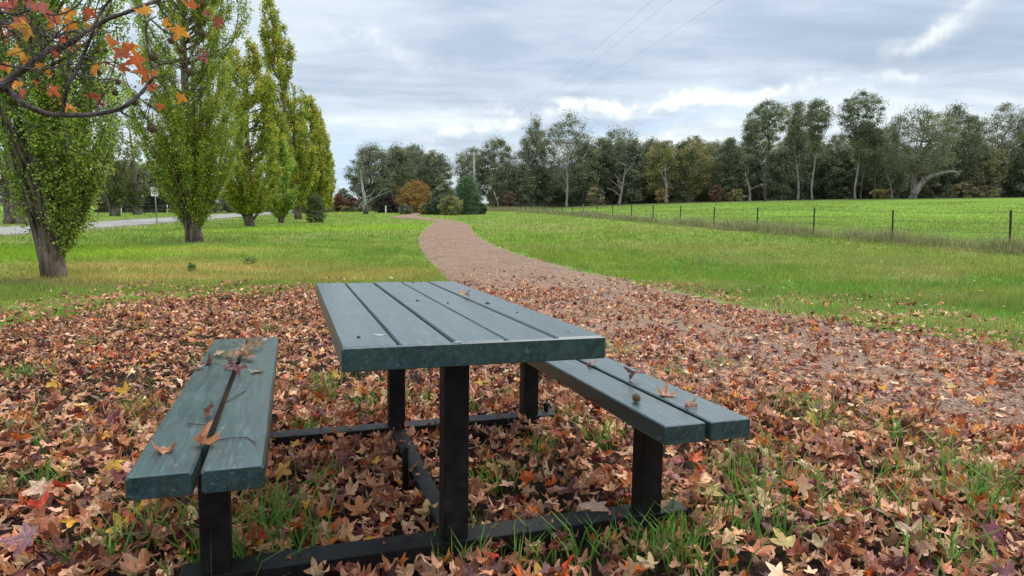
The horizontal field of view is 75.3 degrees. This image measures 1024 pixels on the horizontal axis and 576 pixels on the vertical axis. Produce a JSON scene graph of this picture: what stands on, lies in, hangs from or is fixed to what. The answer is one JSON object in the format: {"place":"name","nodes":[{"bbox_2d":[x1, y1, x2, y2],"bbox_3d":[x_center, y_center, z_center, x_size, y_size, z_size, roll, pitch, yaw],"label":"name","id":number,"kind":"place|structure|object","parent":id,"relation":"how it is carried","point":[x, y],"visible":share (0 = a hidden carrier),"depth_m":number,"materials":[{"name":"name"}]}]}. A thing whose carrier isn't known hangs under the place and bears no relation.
{"place":"outdoors","nodes":[
{"label":"outdoors","id":0,"kind":"place"},
{"bbox_2d":[0,210,291,234],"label":"road","id":1,"kind":"structure","parent":0,"point":[12,230],"depth_m":45.35,"materials":[{"name":"asphalt"}]},
{"bbox_2d":[0,197,1023,575],"bbox_3d":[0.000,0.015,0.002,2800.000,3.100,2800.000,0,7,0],"label":"ground","id":2,"kind":"structure","parent":0,"point":[480,513],"depth_m":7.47,"materials":[{"name":"plant"}]},
{"bbox_2d":[0,33,26,223],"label":"poplar tree","id":3,"kind":"object","parent":2,"relation":"on","point":[8,218],"visible":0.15,"depth_m":42.63,"materials":[{"name":"green plant"}]},
{"bbox_2d":[19,474,55,496],"bbox_3d":[-1.837,0.771,2.580,0.109,0.062,0.080,-2,8,-18],"label":"fallen leaf","id":4,"kind":"object","parent":2,"relation":"on","point":[35,487],"visible":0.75,"depth_m":2.58,"materials":[{"name":"plant"}]},
{"bbox_2d":[0,0,144,278],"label":"poplar tree","id":5,"kind":"object","parent":2,"relation":"on","point":[57,186],"visible":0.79,"depth_m":11.55,"materials":[{"name":"green plant"}]},
{"bbox_2d":[93,183,108,211],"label":"tree","id":6,"kind":"object","parent":2,"relation":"on","point":[102,206],"visible":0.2,"depth_m":94.92,"materials":[{"name":"green plant"}]},
{"bbox_2d":[0,0,224,150],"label":"sweetgum tree","id":7,"kind":"object","parent":2,"relation":"on","point":[23,23],"visible":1,"depth_m":2.31,"materials":[{"name":"orange plant"}]},
{"bbox_2d":[94,67,133,215],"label":"poplar tree","id":8,"kind":"object","parent":2,"relation":"on","point":[115,195],"visible":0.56,"depth_m":68.89,"materials":[{"name":"green plant"}]},
{"bbox_2d":[114,107,154,214],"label":"poplar tree","id":9,"kind":"object","parent":2,"relation":"on","point":[134,187],"visible":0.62,"depth_m":77.52,"materials":[{"name":"green plant"}]},
{"bbox_2d":[120,163,163,212],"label":"tree","id":10,"kind":"object","parent":2,"relation":"on","point":[148,209],"visible":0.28,"depth_m":93.15,"materials":[{"name":"green plant"}]},
{"bbox_2d":[144,176,175,212],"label":"tree","id":11,"kind":"object","parent":2,"relation":"on","point":[164,208],"visible":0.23,"depth_m":94.11,"materials":[{"name":"green plant"}]},
{"bbox_2d":[101,0,255,242],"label":"poplar tree","id":12,"kind":"object","parent":2,"relation":"on","point":[186,155],"visible":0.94,"depth_m":23.14,"materials":[{"name":"green plant"}]},
{"bbox_2d":[209,190,231,212],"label":"tree","id":13,"kind":"object","parent":2,"relation":"on","point":[222,208],"visible":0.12,"depth_m":92.28,"materials":[{"name":"green plant"}]},
{"bbox_2d":[213,31,288,226],"bbox_3d":[-16.120,-9.371,39.621,4.848,11.618,5.436,0,7,0],"label":"poplar tree","id":14,"kind":"object","parent":2,"relation":"on","point":[247,198],"visible":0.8,"depth_m":39.57,"materials":[{"name":"green plant"}]},
{"bbox_2d":[261,127,301,222],"bbox_3d":[-16.770,-8.062,47.532,3.083,7.009,2.925,-6,10,-41],"label":"poplar tree","id":15,"kind":"object","parent":2,"relation":"on","point":[280,208],"visible":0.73,"depth_m":47.40,"materials":[{"name":"green plant"}]},
{"bbox_2d":[273,461,291,480],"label":"fallen leaf","id":16,"kind":"object","parent":2,"relation":"on","point":[284,471],"visible":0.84,"depth_m":2.79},
{"bbox_2d":[256,0,320,219],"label":"poplar tree","id":17,"kind":"object","parent":2,"relation":"on","point":[302,175],"visible":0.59,"depth_m":55.96,"materials":[{"name":"green plant"}]},
{"bbox_2d":[300,193,327,222],"bbox_3d":[-14.673,-5.846,49.420,1.836,2.487,1.868,-6,10,-41],"label":"shrub","id":18,"kind":"object","parent":2,"relation":"on","point":[312,213],"visible":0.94,"depth_m":49.17,"materials":[{"name":"green plant"}]},
{"bbox_2d":[296,93,334,209],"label":"poplar tree","id":19,"kind":"object","parent":2,"relation":"on","point":[321,184],"visible":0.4,"depth_m":71.26,"materials":[{"name":"green plant"}]},
{"bbox_2d":[308,110,334,212],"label":"poplar tree","id":20,"kind":"object","parent":2,"relation":"on","point":[327,194],"visible":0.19,"depth_m":85.70,"materials":[{"name":"green plant"}]},
{"bbox_2d":[322,120,338,211],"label":"poplar tree","id":21,"kind":"object","parent":2,"relation":"on","point":[331,201],"visible":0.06,"depth_m":101.30,"materials":[{"name":"green plant"}]},
{"bbox_2d":[332,194,345,211],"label":"tree","id":22,"kind":"object","parent":2,"relation":"on","point":[338,200],"visible":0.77,"depth_m":106.59,"materials":[{"name":"red plant"}]},
{"bbox_2d":[341,141,397,210],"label":"gum tree","id":23,"kind":"object","parent":2,"relation":"on","point":[367,174],"visible":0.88,"depth_m":114.88,"materials":[{"name":"green plant"}]},
{"bbox_2d":[359,171,386,213],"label":"dead tree","id":24,"kind":"object","parent":2,"relation":"on","point":[365,206],"visible":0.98,"depth_m":85.08,"materials":[{"name":"grey plant"}]},
{"bbox_2d":[371,193,399,212],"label":"dark shrub","id":25,"kind":"object","parent":2,"relation":"on","point":[390,204],"visible":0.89,"depth_m":96.58,"materials":[{"name":"brown plant"}]},
{"bbox_2d":[378,141,418,210],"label":"gum tree","id":26,"kind":"object","parent":2,"relation":"on","point":[399,155],"visible":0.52,"depth_m":119.06,"materials":[{"name":"green plant"}]},
{"bbox_2d":[392,178,431,212],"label":"tree","id":27,"kind":"object","parent":2,"relation":"on","point":[415,194],"visible":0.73,"depth_m":93.97,"materials":[{"name":"orange plant"}]},
{"bbox_2d":[403,143,431,180],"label":"gum tree","id":28,"kind":"object","parent":2,"relation":"on","point":[416,153],"visible":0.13,"depth_m":126.57,"materials":[{"name":"green plant"}]},
{"bbox_2d":[424,198,442,214],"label":"bush","id":29,"kind":"object","parent":2,"relation":"on","point":[430,206],"visible":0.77,"depth_m":80.91,"materials":[{"name":"green plant"}]},
{"bbox_2d":[412,149,458,195],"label":"gum tree","id":30,"kind":"object","parent":2,"relation":"on","point":[435,176],"visible":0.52,"depth_m":122.87,"materials":[{"name":"green plant"}]},
{"bbox_2d":[125,281,749,575],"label":"picnic table","id":31,"kind":"object","parent":2,"relation":"on","point":[429,327],"visible":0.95,"depth_m":2.15,"materials":[{"name":"green paint"}]},
{"bbox_2d":[193,419,220,444],"bbox_3d":[-0.828,0.391,1.791,0.086,0.061,0.046,-1,7,-10],"label":"fallen leaf","id":32,"kind":"object","parent":31,"relation":"on","point":[201,438],"visible":1,"depth_m":1.78,"materials":[{"name":"plant"}]},
{"bbox_2d":[414,498,438,520],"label":"fallen leaf","id":33,"kind":"object","parent":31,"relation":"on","point":[426,504],"visible":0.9,"depth_m":2.43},
{"bbox_2d":[578,497,608,510],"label":"fallen leaf","id":34,"kind":"object","parent":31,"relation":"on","point":[593,505],"visible":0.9,"depth_m":2.42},
{"bbox_2d":[429,181,454,211],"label":"wattle tree","id":35,"kind":"object","parent":2,"relation":"on","point":[443,190],"visible":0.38,"depth_m":93.35,"materials":[{"name":"green plant"}]},
{"bbox_2d":[437,195,462,214],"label":"bush","id":36,"kind":"object","parent":2,"relation":"on","point":[447,203],"visible":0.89,"depth_m":78.84,"materials":[{"name":"green plant"}]},
{"bbox_2d":[453,172,483,214],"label":"wattle tree","id":37,"kind":"object","parent":2,"relation":"on","point":[467,191],"visible":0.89,"depth_m":82.41,"materials":[{"name":"green plant"}]},
{"bbox_2d":[451,145,494,200],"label":"gum tree","id":38,"kind":"object","parent":2,"relation":"on","point":[466,164],"visible":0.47,"depth_m":147.37,"materials":[{"name":"green plant"}]},
{"bbox_2d":[475,134,519,207],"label":"gum tree","id":39,"kind":"object","parent":2,"relation":"on","point":[494,164],"visible":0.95,"depth_m":146.36,"materials":[{"name":"green plant"}]},
{"bbox_2d":[489,164,520,207],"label":"gum tree","id":40,"kind":"object","parent":2,"relation":"on","point":[499,202],"visible":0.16,"depth_m":157.70,"materials":[{"name":"green plant"}]},
{"bbox_2d":[501,191,516,207],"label":"autumn shrub","id":41,"kind":"object","parent":2,"relation":"on","point":[511,195],"visible":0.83,"depth_m":139.29,"materials":[{"name":"brown plant"}]},
{"bbox_2d":[0,267,1023,575],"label":"fallen leaves","id":42,"kind":"object","parent":2,"relation":"on","point":[830,443],"depth_m":3.25,"materials":[{"name":"plant"}]},
{"bbox_2d":[0,522,41,559],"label":"fallen leaf","id":43,"kind":"object","parent":42,"relation":"on","point":[25,532],"visible":0.99,"depth_m":2.12,"materials":[{"name":"plant"}]},
{"bbox_2d":[101,459,123,470],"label":"fallen leaf","id":44,"kind":"object","parent":42,"relation":"on","point":[112,463],"visible":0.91,"depth_m":2.80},
{"bbox_2d":[103,513,129,537],"bbox_3d":[-1.356,0.811,2.272,0.088,0.052,0.106,3,8,20],"label":"fallen leaf","id":45,"kind":"object","parent":42,"relation":"on","point":[126,520],"visible":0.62,"depth_m":2.30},
{"bbox_2d":[244,522,273,550],"bbox_3d":[-0.843,0.820,2.211,0.098,0.058,0.100,3,8,24],"label":"fallen leaf","id":46,"kind":"object","parent":42,"relation":"on","point":[248,536],"visible":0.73,"depth_m":2.21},
{"bbox_2d":[343,495,372,520],"bbox_3d":[-0.559,0.802,2.440,0.091,0.057,0.094,4,8,27],"label":"fallen leaf","id":47,"kind":"object","parent":42,"relation":"on","point":[358,507],"visible":1,"depth_m":2.44,"materials":[{"name":"plant"}]},
{"bbox_2d":[696,483,722,497],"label":"fallen leaf","id":48,"kind":"object","parent":42,"relation":"on","point":[715,491],"visible":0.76,"depth_m":2.65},
{"bbox_2d":[894,518,929,544],"bbox_3d":[1.391,0.838,2.306,0.113,0.064,0.080,4,8,29],"label":"fallen leaf","id":49,"kind":"object","parent":42,"relation":"on","point":[902,526],"visible":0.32,"depth_m":2.33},
{"bbox_2d":[0,310,1023,575],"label":"grass tufts","id":50,"kind":"object","parent":2,"relation":"on","point":[276,520],"visible":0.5,"depth_m":2.45,"materials":[{"name":"plant"}]},
{"bbox_2d":[504,162,539,208],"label":"gum tree","id":51,"kind":"object","parent":2,"relation":"on","point":[528,185],"visible":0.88,"depth_m":147.03,"materials":[{"name":"green plant"}]},
{"bbox_2d":[513,113,554,203],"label":"gum tree","id":52,"kind":"object","parent":2,"relation":"on","point":[527,142],"visible":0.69,"depth_m":151.41,"materials":[{"name":"green plant"}]},
{"bbox_2d":[521,165,558,207],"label":"gum tree","id":53,"kind":"object","parent":2,"relation":"on","point":[544,201],"visible":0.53,"depth_m":151.72,"materials":[{"name":"green plant"}]},
{"bbox_2d":[540,164,572,206],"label":"gum tree","id":54,"kind":"object","parent":2,"relation":"on","point":[560,198],"visible":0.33,"depth_m":156.56,"materials":[{"name":"green plant"}]},
{"bbox_2d":[533,110,602,196],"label":"gum tree","id":55,"kind":"object","parent":2,"relation":"on","point":[575,143],"visible":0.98,"depth_m":147.17,"materials":[{"name":"green plant"}]},
{"bbox_2d":[563,140,609,205],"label":"gum tree","id":56,"kind":"object","parent":2,"relation":"on","point":[580,197],"visible":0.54,"depth_m":150.30,"materials":[{"name":"green plant"}]},
{"bbox_2d":[586,185,604,205],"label":"autumn shrub","id":57,"kind":"object","parent":2,"relation":"on","point":[595,193],"visible":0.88,"depth_m":139.06,"materials":[{"name":"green plant"}]},
{"bbox_2d":[587,138,621,204],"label":"gum tree","id":58,"kind":"object","parent":2,"relation":"on","point":[607,195],"visible":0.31,"depth_m":154.56,"materials":[{"name":"green plant"}]},
{"bbox_2d":[587,125,648,203],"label":"gum tree","id":59,"kind":"object","parent":2,"relation":"on","point":[619,140],"visible":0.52,"depth_m":152.70,"materials":[{"name":"green plant"}]},
{"bbox_2d":[615,138,653,203],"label":"gum tree","id":60,"kind":"object","parent":2,"relation":"on","point":[634,194],"visible":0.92,"depth_m":149.34,"materials":[{"name":"green plant"}]},
{"bbox_2d":[636,136,670,203],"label":"gum tree","id":61,"kind":"object","parent":2,"relation":"on","point":[653,196],"visible":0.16,"depth_m":154.38,"materials":[{"name":"green plant"}]},
{"bbox_2d":[641,139,681,197],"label":"gum tree","id":62,"kind":"object","parent":2,"relation":"on","point":[660,156],"visible":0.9,"depth_m":146.07,"materials":[{"name":"green plant"}]},
{"bbox_2d":[668,139,703,202],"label":"gum tree","id":63,"kind":"object","parent":2,"relation":"on","point":[679,197],"visible":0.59,"depth_m":148.37,"materials":[{"name":"green plant"}]},
{"bbox_2d":[672,135,718,201],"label":"gum tree","id":64,"kind":"object","parent":2,"relation":"on","point":[704,157],"visible":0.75,"depth_m":147.80,"materials":[{"name":"green plant"}]},
{"bbox_2d":[689,138,717,201],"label":"gum tree","id":65,"kind":"object","parent":2,"relation":"on","point":[703,194],"visible":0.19,"depth_m":153.21,"materials":[{"name":"green plant"}]},
{"bbox_2d":[708,184,728,201],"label":"autumn shrub","id":66,"kind":"object","parent":2,"relation":"on","point":[719,190],"visible":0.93,"depth_m":139.24,"materials":[{"name":"brown plant"}]},
{"bbox_2d":[709,142,750,201],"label":"gum tree","id":67,"kind":"object","parent":2,"relation":"on","point":[743,183],"visible":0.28,"depth_m":147.87,"materials":[{"name":"green plant"}]},
{"bbox_2d":[713,137,748,200],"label":"gum tree","id":68,"kind":"object","parent":2,"relation":"on","point":[726,156],"visible":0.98,"depth_m":145.51,"materials":[{"name":"green plant"}]},
{"bbox_2d":[724,189,747,201],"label":"autumn shrub","id":69,"kind":"object","parent":2,"relation":"on","point":[737,198],"visible":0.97,"depth_m":139.05,"materials":[{"name":"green plant"}]},
{"bbox_2d":[736,117,765,196],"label":"gum tree","id":70,"kind":"object","parent":2,"relation":"on","point":[749,136],"visible":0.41,"depth_m":153.05,"materials":[{"name":"green plant"}]},
{"bbox_2d":[741,139,767,200],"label":"gum tree","id":71,"kind":"object","parent":2,"relation":"on","point":[755,193],"visible":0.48,"depth_m":151.65,"materials":[{"name":"green plant"}]},
{"bbox_2d":[746,142,775,199],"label":"gum tree","id":72,"kind":"object","parent":2,"relation":"on","point":[762,167],"visible":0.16,"depth_m":157.53,"materials":[{"name":"green plant"}]},
{"bbox_2d":[515,204,1023,243],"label":"wire fence","id":73,"kind":"object","parent":2,"relation":"on","point":[893,211],"visible":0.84,"depth_m":30.17,"materials":[{"name":"metal"}]},
{"bbox_2d":[746,96,794,200],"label":"gum tree","id":74,"kind":"object","parent":2,"relation":"on","point":[764,120],"visible":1,"depth_m":129.92,"materials":[{"name":"green plant"}]},
{"bbox_2d":[758,141,801,200],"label":"gum tree","id":75,"kind":"object","parent":2,"relation":"on","point":[778,163],"visible":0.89,"depth_m":146.78,"materials":[{"name":"green plant"}]},
{"bbox_2d":[769,528,795,549],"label":"fallen leaf","id":76,"kind":"object","parent":2,"relation":"on","point":[783,540],"visible":0.84,"depth_m":2.25,"materials":[{"name":"plant"}]},
{"bbox_2d":[772,144,818,199],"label":"gum tree","id":77,"kind":"object","parent":2,"relation":"on","point":[802,192],"visible":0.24,"depth_m":151.33,"materials":[{"name":"green plant"}]},
{"bbox_2d":[779,100,813,199],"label":"gum tree","id":78,"kind":"object","parent":2,"relation":"on","point":[798,144],"visible":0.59,"depth_m":148.04,"materials":[{"name":"green plant"}]},
{"bbox_2d":[775,128,832,193],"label":"gum tree","id":79,"kind":"object","parent":2,"relation":"on","point":[818,161],"visible":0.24,"depth_m":152.31,"materials":[{"name":"green plant"}]},
{"bbox_2d":[795,149,830,199],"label":"gum tree","id":80,"kind":"object","parent":2,"relation":"on","point":[819,194],"visible":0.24,"depth_m":156.34,"materials":[{"name":"green plant"}]},
{"bbox_2d":[796,96,835,199],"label":"gum tree","id":81,"kind":"object","parent":2,"relation":"on","point":[822,115],"visible":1,"depth_m":130.30,"materials":[{"name":"green plant"}]},
{"bbox_2d":[817,130,860,196],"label":"gum tree","id":82,"kind":"object","parent":2,"relation":"on","point":[836,141],"visible":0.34,"depth_m":153.79,"materials":[{"name":"green plant"}]},
{"bbox_2d":[820,144,864,199],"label":"gum tree","id":83,"kind":"object","parent":2,"relation":"on","point":[832,190],"visible":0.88,"depth_m":150.75,"materials":[{"name":"green plant"}]},
{"bbox_2d":[843,153,876,198],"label":"gum tree","id":84,"kind":"object","parent":2,"relation":"on","point":[865,187],"visible":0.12,"depth_m":155.12,"materials":[{"name":"green plant"}]},
{"bbox_2d":[832,89,889,198],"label":"gum tree","id":85,"kind":"object","parent":2,"relation":"on","point":[854,111],"visible":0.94,"depth_m":129.91,"materials":[{"name":"green plant"}]},
{"bbox_2d":[844,119,880,198],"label":"gum tree","id":86,"kind":"object","parent":2,"relation":"on","point":[863,151],"visible":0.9,"depth_m":130.59,"materials":[{"name":"green plant"}]},
{"bbox_2d":[860,126,896,198],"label":"gum tree","id":87,"kind":"object","parent":2,"relation":"on","point":[878,155],"visible":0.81,"depth_m":130.51,"materials":[{"name":"green plant"}]},
{"bbox_2d":[868,186,894,198],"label":"autumn shrub","id":88,"kind":"object","parent":2,"relation":"on","point":[881,193],"visible":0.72,"depth_m":138.90,"materials":[{"name":"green plant"}]},
{"bbox_2d":[860,129,911,198],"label":"gum tree","id":89,"kind":"object","parent":2,"relation":"on","point":[881,179],"visible":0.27,"depth_m":147.74,"materials":[{"name":"green plant"}]},
{"bbox_2d":[868,146,910,198],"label":"gum tree","id":90,"kind":"object","parent":2,"relation":"on","point":[900,188],"visible":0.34,"depth_m":149.20,"materials":[{"name":"green plant"}]},
{"bbox_2d":[897,145,927,198],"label":"gum tree","id":91,"kind":"object","parent":2,"relation":"on","point":[905,193],"visible":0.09,"depth_m":154.25,"materials":[{"name":"green plant"}]},
{"bbox_2d":[877,104,969,198],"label":"gum tree","id":92,"kind":"object","parent":2,"relation":"on","point":[913,160],"visible":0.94,"depth_m":131.28,"materials":[{"name":"green plant"}]},
{"bbox_2d":[910,149,961,197],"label":"gum tree","id":93,"kind":"object","parent":2,"relation":"on","point":[937,191],"visible":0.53,"depth_m":149.09,"materials":[{"name":"green plant"}]},
{"bbox_2d":[932,100,980,196],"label":"gum tree","id":94,"kind":"object","parent":2,"relation":"on","point":[958,112],"visible":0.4,"depth_m":147.57,"materials":[{"name":"green plant"}]},
{"bbox_2d":[947,181,978,197],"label":"autumn shrub","id":95,"kind":"object","parent":2,"relation":"on","point":[958,186],"visible":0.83,"depth_m":139.15,"materials":[{"name":"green plant"}]},
{"bbox_2d":[951,114,992,190],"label":"gum tree","id":96,"kind":"object","parent":2,"relation":"on","point":[974,121],"visible":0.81,"depth_m":146.08,"materials":[{"name":"green plant"}]},
{"bbox_2d":[955,145,1012,192],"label":"gum tree","id":97,"kind":"object","parent":2,"relation":"on","point":[993,169],"visible":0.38,"depth_m":147.16,"materials":[{"name":"green plant"}]},
{"bbox_2d":[973,185,1001,197],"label":"autumn shrub","id":98,"kind":"object","parent":2,"relation":"on","point":[989,191],"visible":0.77,"depth_m":139.62,"materials":[{"name":"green plant"}]},
{"bbox_2d":[968,148,1010,197],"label":"gum tree","id":99,"kind":"object","parent":2,"relation":"on","point":[998,173],"visible":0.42,"depth_m":146.85,"materials":[{"name":"green plant"}]},
{"bbox_2d":[977,512,1008,548],"bbox_3d":[1.646,0.828,2.273,0.095,0.097,0.076,3,8,25],"label":"fallen leaf","id":100,"kind":"object","parent":2,"relation":"on","point":[992,527],"visible":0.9,"depth_m":2.27,"materials":[{"name":"plant"}]},
{"bbox_2d":[970,102,1023,197],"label":"gum tree","id":101,"kind":"object","parent":2,"relation":"on","point":[997,145],"visible":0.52,"depth_m":149.84,"materials":[{"name":"green plant"}]},
{"bbox_2d":[997,151,1022,197],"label":"gum tree","id":102,"kind":"object","parent":2,"relation":"on","point":[1008,193],"visible":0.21,"depth_m":151.53,"materials":[{"name":"green plant"}]},
{"bbox_2d":[1005,107,1023,175],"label":"gum tree","id":103,"kind":"object","parent":2,"relation":"on","point":[1021,120],"visible":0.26,"depth_m":152.04,"materials":[{"name":"green plant"}]},
{"bbox_2d":[1008,156,1023,197],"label":"gum tree","id":104,"kind":"object","parent":2,"relation":"on","point":[1020,176],"visible":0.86,"depth_m":148.76,"materials":[{"name":"green plant"}]},
{"bbox_2d":[0,0,1023,202],"label":"sky","id":105,"kind":"structure","parent":0,"point":[448,77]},
{"bbox_2d":[391,213,1023,472],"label":"path","id":106,"kind":"structure","parent":0,"point":[445,228],"depth_m":6.93,"materials":[{"name":"gravel"}]},
{"bbox_2d":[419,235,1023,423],"bbox_3d":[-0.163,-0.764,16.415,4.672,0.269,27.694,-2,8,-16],"label":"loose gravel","id":107,"kind":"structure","parent":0,"point":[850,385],"depth_m":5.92,"materials":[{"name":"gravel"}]},
{"bbox_2d":[480,206,1023,256],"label":"dry grass","id":108,"kind":"structure","parent":0,"point":[1002,246],"depth_m":29.58,"materials":[{"name":"plant"}]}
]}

